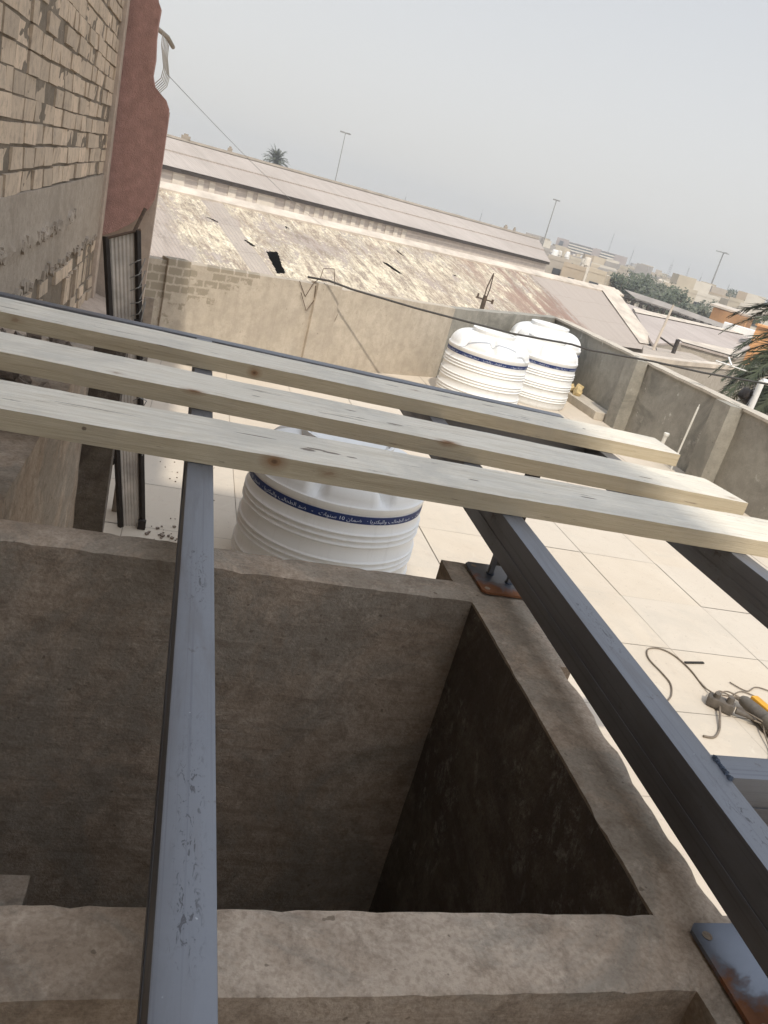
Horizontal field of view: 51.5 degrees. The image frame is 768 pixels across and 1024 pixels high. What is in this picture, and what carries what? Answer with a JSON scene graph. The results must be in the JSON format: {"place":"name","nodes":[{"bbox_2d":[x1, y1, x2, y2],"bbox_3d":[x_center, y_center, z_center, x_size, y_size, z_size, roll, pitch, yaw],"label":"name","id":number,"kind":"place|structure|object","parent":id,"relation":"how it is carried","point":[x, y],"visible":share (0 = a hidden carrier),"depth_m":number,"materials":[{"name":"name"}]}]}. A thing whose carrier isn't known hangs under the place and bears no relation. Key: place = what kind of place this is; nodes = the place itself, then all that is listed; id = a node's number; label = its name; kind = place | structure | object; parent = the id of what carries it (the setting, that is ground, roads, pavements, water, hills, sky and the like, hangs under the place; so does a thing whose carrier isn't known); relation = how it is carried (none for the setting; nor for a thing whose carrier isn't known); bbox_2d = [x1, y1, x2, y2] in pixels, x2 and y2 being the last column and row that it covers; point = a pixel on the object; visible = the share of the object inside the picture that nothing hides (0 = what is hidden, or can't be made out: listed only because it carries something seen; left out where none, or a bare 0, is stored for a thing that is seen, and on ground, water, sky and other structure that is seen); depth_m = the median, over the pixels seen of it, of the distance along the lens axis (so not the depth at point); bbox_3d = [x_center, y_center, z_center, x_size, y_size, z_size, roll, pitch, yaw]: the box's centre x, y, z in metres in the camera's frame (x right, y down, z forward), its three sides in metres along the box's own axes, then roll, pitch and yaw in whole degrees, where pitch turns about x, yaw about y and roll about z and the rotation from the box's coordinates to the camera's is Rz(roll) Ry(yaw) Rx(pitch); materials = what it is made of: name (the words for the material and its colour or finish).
{"place":"outdoors","nodes":[
{"label":"outdoors","id":0,"kind":"place"},
{"bbox_2d":[0,0,129,313],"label":"brick house","id":1,"kind":"structure","parent":0,"point":[61,63],"depth_m":4.36,"materials":[{"name":"brick"}]},
{"bbox_2d":[160,134,549,271],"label":"warehouse","id":2,"kind":"structure","parent":0,"point":[200,166],"depth_m":52.15,"materials":[{"name":"grey metal"}]},
{"bbox_2d":[181,133,190,139],"bbox_3d":[-12.045,-22.847,48.417,0.540,0.300,0.360,9,22,-16],"label":"roof vent","id":3,"kind":"object","parent":2,"relation":"on","point":[185,136],"visible":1,"depth_m":48.28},
{"bbox_2d":[103,358,767,915],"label":"terrace floor","id":4,"kind":"structure","parent":0,"point":[671,614],"depth_m":6.54,"materials":[{"name":"tile"}]},
{"bbox_2d":[0,327,128,532],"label":"side wall","id":5,"kind":"structure","parent":4,"relation":"on","point":[44,481],"depth_m":3.16,"materials":[{"name":"grey concrete"}]},
{"bbox_2d":[102,208,146,529],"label":"leaning gate","id":6,"kind":"structure","parent":4,"relation":"on","point":[123,265],"depth_m":5.09,"materials":[{"name":"metal"}]},
{"bbox_2d":[112,357,147,511],"bbox_3d":[-1.753,-0.555,5.489,0.092,1.224,0.039,9,22,-16],"label":"leaning board","id":7,"kind":"object","parent":4,"relation":"on","point":[114,508],"visible":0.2,"depth_m":5.65,"materials":[{"name":"beige wood"}]},
{"bbox_2d":[142,296,154,323],"bbox_3d":[-2.883,-2.177,9.456,0.197,0.763,0.040,9,22,-16],"label":"stored panel","id":8,"kind":"object","parent":4,"relation":"on","point":[147,314],"visible":0.24,"depth_m":9.37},
{"bbox_2d":[144,461,213,541],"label":"floor crumbs","id":9,"kind":"object","parent":4,"relation":"on","point":[160,534],"visible":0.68,"depth_m":5.52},
{"bbox_2d":[231,425,423,573],"bbox_3d":[-0.356,-0.045,5.427,1.230,1.042,1.230,18,21,6],"label":"water tank","id":10,"kind":"object","parent":4,"relation":"on","point":[283,517],"visible":0.49,"depth_m":4.93,"materials":[{"name":"white plastic"}]},
{"bbox_2d":[0,519,745,1023],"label":"shaft wall","id":11,"kind":"structure","parent":4,"relation":"on","point":[434,803],"depth_m":2.03,"materials":[{"name":"grey concrete"}]},
{"bbox_2d":[0,291,767,1023],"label":"steel frame","id":12,"kind":"object","parent":11,"relation":"on","point":[712,809],"visible":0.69,"depth_m":1.35,"materials":[{"name":"grey metal"}]},
{"bbox_2d":[0,297,679,465],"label":"timber plank","id":13,"kind":"object","parent":12,"relation":"on","point":[17,315],"visible":1,"depth_m":3.14,"materials":[{"name":"brown wood"}]},
{"bbox_2d":[0,332,747,515],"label":"timber plank","id":14,"kind":"object","parent":12,"relation":"on","point":[28,356],"visible":1,"depth_m":2.67,"materials":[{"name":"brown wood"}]},
{"bbox_2d":[0,380,767,557],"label":"timber plank","id":15,"kind":"object","parent":12,"relation":"on","point":[26,409],"visible":1,"depth_m":2.25,"materials":[{"name":"brown wood"}]},
{"bbox_2d":[435,325,528,403],"bbox_3d":[1.536,-2.227,12.188,1.306,1.106,1.306,-5,29,-42],"label":"water tank","id":16,"kind":"object","parent":4,"relation":"on","point":[480,361],"visible":0.94,"depth_m":11.70,"materials":[{"name":"white plastic"}]},
{"bbox_2d":[510,319,580,357],"bbox_3d":[2.885,-2.879,14.676,1.395,1.181,1.395,23,22,20],"label":"water tank","id":17,"kind":"object","parent":4,"relation":"on","point":[547,329],"visible":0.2,"depth_m":14.19,"materials":[{"name":"white plastic"}]},
{"bbox_2d":[515,332,577,410],"bbox_3d":[2.613,-2.433,13.508,1.268,1.074,1.268,4,23,-27],"label":"water tank","id":18,"kind":"object","parent":4,"relation":"on","point":[549,375],"visible":0.62,"depth_m":13.02,"materials":[{"name":"white plastic"}]},
{"bbox_2d":[567,392,606,420],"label":"kerb","id":19,"kind":"structure","parent":4,"relation":"on","point":[589,407],"depth_m":13.86,"materials":[{"name":"beige concrete"}]},
{"bbox_2d":[570,384,583,395],"bbox_3d":[3.485,-2.223,14.494,0.269,0.251,0.408,-2,27,-37],"label":"stone rubble","id":20,"kind":"object","parent":19,"relation":"on","point":[577,390],"visible":0.83,"depth_m":14.38,"materials":[{"name":"beige stone"}]},
{"bbox_2d":[661,432,669,443],"bbox_3d":[4.014,-0.931,11.540,0.078,0.476,0.153,18,21,8],"label":"stub pipe","id":21,"kind":"object","parent":4,"relation":"on","point":[664,438],"visible":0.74,"depth_m":11.44,"materials":[{"name":"white plastic"}]},
{"bbox_2d":[670,404,699,469],"bbox_3d":[4.254,-1.051,11.253,0.029,1.009,0.111,16,21,1],"label":"thin pipe","id":22,"kind":"object","parent":4,"relation":"on","point":[688,429],"visible":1,"depth_m":11.20,"materials":[{"name":"white plastic"}]},
{"bbox_2d":[684,661,703,663],"bbox_3d":[2.264,1.098,5.805,0.186,0.008,0.021,5,23,-25],"label":"black offcut","id":23,"kind":"object","parent":4,"relation":"on","point":[694,662],"visible":1,"depth_m":5.80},
{"bbox_2d":[646,647,767,744],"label":"extension lead","id":24,"kind":"object","parent":4,"relation":"on","point":[716,700],"visible":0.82,"depth_m":5.23,"materials":[{"name":"black plastic"}]},
{"bbox_2d":[738,696,767,733],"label":"angle grinder","id":25,"kind":"object","parent":4,"relation":"on","point":[757,706],"visible":0.95,"depth_m":5.23,"materials":[{"name":"grey plastic"}]},
{"bbox_2d":[105,360,767,747],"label":"joint sand","id":26,"kind":"structure","parent":0,"point":[545,546],"depth_m":6.60,"materials":[{"name":"beige sand"}]},
{"bbox_2d":[154,0,767,301],"label":"sky","id":27,"kind":"structure","parent":0,"point":[646,121],"materials":[{"name":"grey"}]},
{"bbox_2d":[621,290,722,327],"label":"open shed","id":28,"kind":"structure","parent":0,"point":[656,304],"depth_m":71.75,"materials":[{"name":"grey metal"}]},
{"bbox_2d":[709,303,763,328],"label":"orange building","id":29,"kind":"structure","parent":0,"point":[720,313],"depth_m":83.63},
{"bbox_2d":[716,357,767,408],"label":"white frame","id":30,"kind":"object","parent":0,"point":[756,394],"visible":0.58,"depth_m":12.63,"materials":[{"name":"paint"}]},
{"bbox_2d":[737,387,758,404],"bbox_3d":[5.888,-1.862,12.867,0.287,0.263,0.240,9,22,-16],"label":"dark drum","id":31,"kind":"object","parent":30,"relation":"attached to","point":[744,394],"visible":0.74,"depth_m":12.79,"materials":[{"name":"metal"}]},
{"bbox_2d":[739,293,767,329],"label":"city house","id":32,"kind":"structure","parent":0,"point":[751,299],"depth_m":122.75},
{"label":"ground","id":33,"kind":"structure","parent":0,"visible":0},
{"bbox_2d":[95,0,174,304],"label":"red house","id":34,"kind":"structure","parent":33,"relation":"on","point":[141,129],"depth_m":6.62,"materials":[{"name":"paint"}]},
{"bbox_2d":[166,73,350,239],"bbox_3d":[-1.608,-7.303,19.176,0.006,2.326,25.002,14,21,-2],"label":"overhead wire","id":35,"kind":"object","parent":34,"relation":"attached to","point":[230,140],"visible":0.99,"depth_m":9.11,"materials":[{"name":"grey metal"}]},
{"bbox_2d":[261,144,289,167],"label":"palm tree","id":36,"kind":"object","parent":33,"relation":"on","point":[277,155],"visible":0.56,"depth_m":135.47,"materials":[{"name":"green plant"}]},
{"bbox_2d":[335,131,350,180],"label":"floodlight mast","id":37,"kind":"object","parent":33,"relation":"on","point":[341,151],"visible":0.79,"depth_m":115.49,"materials":[{"name":"grey metal"}]},
{"bbox_2d":[150,181,650,352],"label":"warehouse","id":38,"kind":"structure","parent":33,"relation":"on","point":[198,226],"depth_m":34.07,"materials":[{"name":"beige metal"}]},
{"bbox_2d":[476,273,493,308],"bbox_3d":[2.706,-5.472,22.835,0.557,2.764,0.120,9,22,-16],"label":"utility post","id":39,"kind":"object","parent":33,"relation":"on","point":[483,302],"visible":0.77,"depth_m":22.55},
{"bbox_2d":[526,232,551,255],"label":"city house","id":40,"kind":"structure","parent":33,"relation":"on","point":[547,251],"depth_m":138.20,"materials":[{"name":"grey concrete"}]},
{"bbox_2d":[542,239,551,251],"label":"city house","id":41,"kind":"structure","parent":33,"relation":"on","point":[547,244],"depth_m":152.80,"materials":[{"name":"beige concrete"}]},
{"bbox_2d":[542,199,559,246],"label":"floodlight mast","id":42,"kind":"object","parent":33,"relation":"on","point":[549,221],"visible":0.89,"depth_m":138.28,"materials":[{"name":"grey metal"}]},
{"bbox_2d":[551,249,558,255],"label":"roof tank","id":43,"kind":"object","parent":33,"relation":"on","point":[555,252],"visible":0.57,"depth_m":127.85,"materials":[{"name":"white paint"}]},
{"bbox_2d":[545,254,571,275],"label":"city house","id":44,"kind":"structure","parent":33,"relation":"on","point":[555,266],"depth_m":110.29,"materials":[{"name":"beige concrete"}]},
{"bbox_2d":[551,268,560,275],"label":"window","id":45,"kind":"structure","parent":44,"relation":"in","point":[555,271],"depth_m":110.57,"materials":[{"name":"black glass"}]},
{"bbox_2d":[552,244,570,255],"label":"city house","id":46,"kind":"structure","parent":33,"relation":"on","point":[561,248],"depth_m":202.28,"materials":[{"name":"beige concrete"}]},
{"bbox_2d":[564,252,569,258],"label":"roof tank","id":47,"kind":"object","parent":33,"relation":"on","point":[567,254],"visible":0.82,"depth_m":129.49,"materials":[{"name":"white paint"}]},
{"bbox_2d":[560,262,586,280],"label":"city house","id":48,"kind":"structure","parent":33,"relation":"on","point":[573,271],"depth_m":104.56,"materials":[{"name":"beige concrete"}]},
{"bbox_2d":[561,254,597,265],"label":"city house","id":49,"kind":"structure","parent":33,"relation":"on","point":[576,261],"depth_m":171.82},
{"bbox_2d":[583,257,590,281],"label":"roof tank","id":50,"kind":"object","parent":33,"relation":"on","point":[587,262],"visible":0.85,"depth_m":144.39,"materials":[{"name":"white plastic"}]},
{"bbox_2d":[582,253,593,260],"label":"city house","id":51,"kind":"structure","parent":33,"relation":"on","point":[587,255],"depth_m":172.20,"materials":[{"name":"beige concrete"}]},
{"bbox_2d":[556,237,627,265],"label":"apartment block","id":52,"kind":"structure","parent":33,"relation":"on","point":[574,248],"depth_m":359.25,"materials":[{"name":"grey concrete"}]},
{"bbox_2d":[590,255,606,268],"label":"city house","id":53,"kind":"structure","parent":33,"relation":"on","point":[599,260],"depth_m":172.02,"materials":[{"name":"beige concrete"}]},
{"bbox_2d":[585,267,615,286],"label":"city house","id":54,"kind":"structure","parent":33,"relation":"on","point":[596,276],"depth_m":102.29,"materials":[{"name":"beige concrete"}]},
{"bbox_2d":[592,259,619,269],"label":"city house","id":55,"kind":"structure","parent":33,"relation":"on","point":[609,260],"depth_m":171.09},
{"bbox_2d":[598,261,619,274],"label":"city house","id":56,"kind":"structure","parent":33,"relation":"on","point":[612,265],"depth_m":171.23,"materials":[{"name":"grey concrete"}]},
{"bbox_2d":[608,271,630,302],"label":"city house","id":57,"kind":"structure","parent":33,"relation":"on","point":[610,272],"depth_m":112.96,"materials":[{"name":"beige concrete"}]},
{"bbox_2d":[610,271,658,305],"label":"tree","id":58,"kind":"object","parent":33,"relation":"on","point":[620,285],"visible":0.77,"depth_m":102.75,"materials":[{"name":"green plant"}]},
{"bbox_2d":[619,263,653,274],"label":"city house","id":59,"kind":"structure","parent":33,"relation":"on","point":[623,267],"depth_m":182.46,"materials":[{"name":"grey concrete"}]},
{"bbox_2d":[626,303,646,311],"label":"valley roof","id":60,"kind":"structure","parent":33,"relation":"on","point":[631,307],"depth_m":56.67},
{"bbox_2d":[617,270,656,304],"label":"tree","id":61,"kind":"object","parent":33,"relation":"on","point":[647,279],"visible":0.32,"depth_m":108.10,"materials":[{"name":"green plant"}]},
{"bbox_2d":[617,269,660,304],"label":"city house","id":62,"kind":"structure","parent":33,"relation":"on","point":[625,272],"depth_m":153.10,"materials":[{"name":"beige concrete"}]},
{"bbox_2d":[628,263,661,279],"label":"city house","id":63,"kind":"structure","parent":33,"relation":"on","point":[642,268],"depth_m":177.01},
{"bbox_2d":[632,281,687,312],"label":"tree","id":64,"kind":"object","parent":33,"relation":"on","point":[651,309],"visible":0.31,"depth_m":105.53,"materials":[{"name":"green plant"}]},
{"bbox_2d":[652,305,679,353],"bbox_3d":[13.639,-7.585,39.533,1.926,5.334,0.714,9,22,-16],"label":"service pole","id":65,"kind":"object","parent":33,"relation":"on","point":[675,346],"visible":0.45,"depth_m":39.07,"materials":[{"name":"wood"}]},
{"bbox_2d":[636,273,697,313],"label":"city house","id":66,"kind":"structure","parent":33,"relation":"on","point":[683,282],"depth_m":121.01,"materials":[{"name":"beige concrete"}]},
{"bbox_2d":[648,281,688,313],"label":"tree","id":67,"kind":"object","parent":33,"relation":"on","point":[663,285],"visible":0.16,"depth_m":107.27,"materials":[{"name":"green plant"}]},
{"bbox_2d":[654,285,687,316],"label":"tree","id":68,"kind":"object","parent":33,"relation":"on","point":[675,293],"visible":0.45,"depth_m":101.70,"materials":[{"name":"green plant"}]},
{"bbox_2d":[642,345,709,361],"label":"flat roof","id":69,"kind":"structure","parent":33,"relation":"on","point":[665,352],"depth_m":39.52,"materials":[{"name":"grey concrete"}]},
{"bbox_2d":[659,291,706,316],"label":"tree","id":70,"kind":"object","parent":33,"relation":"on","point":[683,303],"visible":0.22,"depth_m":98.22,"materials":[{"name":"green plant"}]},
{"bbox_2d":[632,308,749,363],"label":"shed roof","id":71,"kind":"structure","parent":33,"relation":"on","point":[706,342],"depth_m":50.04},
{"bbox_2d":[675,303,710,323],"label":"tree","id":72,"kind":"object","parent":33,"relation":"on","point":[703,311],"visible":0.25,"depth_m":93.62,"materials":[{"name":"green plant"}]},
{"bbox_2d":[635,352,767,400],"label":"neighbour parapet","id":73,"kind":"structure","parent":33,"relation":"on","point":[715,383],"depth_m":28.89,"materials":[{"name":"grey concrete"}]},
{"bbox_2d":[695,299,717,315],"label":"tree","id":74,"kind":"object","parent":33,"relation":"on","point":[707,305],"visible":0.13,"depth_m":111.77,"materials":[{"name":"green plant"}]},
{"bbox_2d":[693,280,720,312],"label":"city house","id":75,"kind":"structure","parent":33,"relation":"on","point":[702,289],"depth_m":132.31,"materials":[{"name":"beige concrete"}]},
{"bbox_2d":[709,286,726,295],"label":"city house","id":76,"kind":"structure","parent":33,"relation":"on","point":[716,290],"depth_m":153.57,"materials":[{"name":"beige concrete"}]},
{"bbox_2d":[711,250,728,283],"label":"floodlight mast","id":77,"kind":"object","parent":33,"relation":"on","point":[718,265],"visible":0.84,"depth_m":177.16,"materials":[{"name":"grey metal"}]},
{"bbox_2d":[709,291,747,299],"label":"city house","id":78,"kind":"structure","parent":33,"relation":"on","point":[741,295],"depth_m":148.61,"materials":[{"name":"beige concrete"}]},
{"bbox_2d":[726,289,737,297],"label":"tree","id":79,"kind":"object","parent":33,"relation":"on","point":[733,291],"visible":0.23,"depth_m":186.76,"materials":[{"name":"green plant"}]},
{"bbox_2d":[708,297,767,415],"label":"palm tree","id":80,"kind":"object","parent":33,"relation":"on","point":[758,371],"visible":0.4,"depth_m":17.18,"materials":[{"name":"green plant"}]},
{"bbox_2d":[708,293,767,308],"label":"city house","id":81,"kind":"structure","parent":33,"relation":"on","point":[732,302],"depth_m":128.80,"materials":[{"name":"beige concrete"}]},
{"bbox_2d":[722,322,754,337],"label":"grey shed","id":82,"kind":"structure","parent":33,"relation":"on","point":[745,331],"depth_m":59.02,"materials":[{"name":"white paint"}]},
{"bbox_2d":[744,323,767,364],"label":"orange kiosk","id":83,"kind":"object","parent":33,"relation":"on","point":[759,326],"visible":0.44,"depth_m":53.31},
{"bbox_3d":[0.991,3.877,6.475,8.750,6.006,23.816,9,22,-16],"label":"own house","id":84,"kind":"object","parent":33,"relation":"on","visible":0},
{"bbox_2d":[144,255,455,377],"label":"parapet","id":85,"kind":"structure","parent":84,"relation":"on","point":[366,333],"depth_m":11.10,"materials":[{"name":"beige concrete"}]},
{"bbox_2d":[299,268,337,321],"bbox_3d":[-0.982,-2.771,11.251,0.812,1.373,0.066,-6,29,-44],"label":"bent rebar","id":86,"kind":"object","parent":85,"relation":"attached to","point":[315,287],"visible":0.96,"depth_m":11.04,"materials":[{"name":"metal"}]},
{"bbox_2d":[308,276,767,384],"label":"power cable","id":87,"kind":"object","parent":85,"relation":"attached to","point":[485,326],"visible":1,"depth_m":11.31,"materials":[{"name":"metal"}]},
{"bbox_2d":[436,306,557,377],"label":"corner parapet","id":88,"kind":"structure","parent":84,"relation":"on","point":[503,320],"depth_m":14.00,"materials":[{"name":"grey concrete"}]},
{"bbox_2d":[555,317,767,519],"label":"parapet","id":89,"kind":"structure","parent":84,"relation":"on","point":[725,445],"depth_m":11.76,"materials":[{"name":"grey concrete"}]}
]}

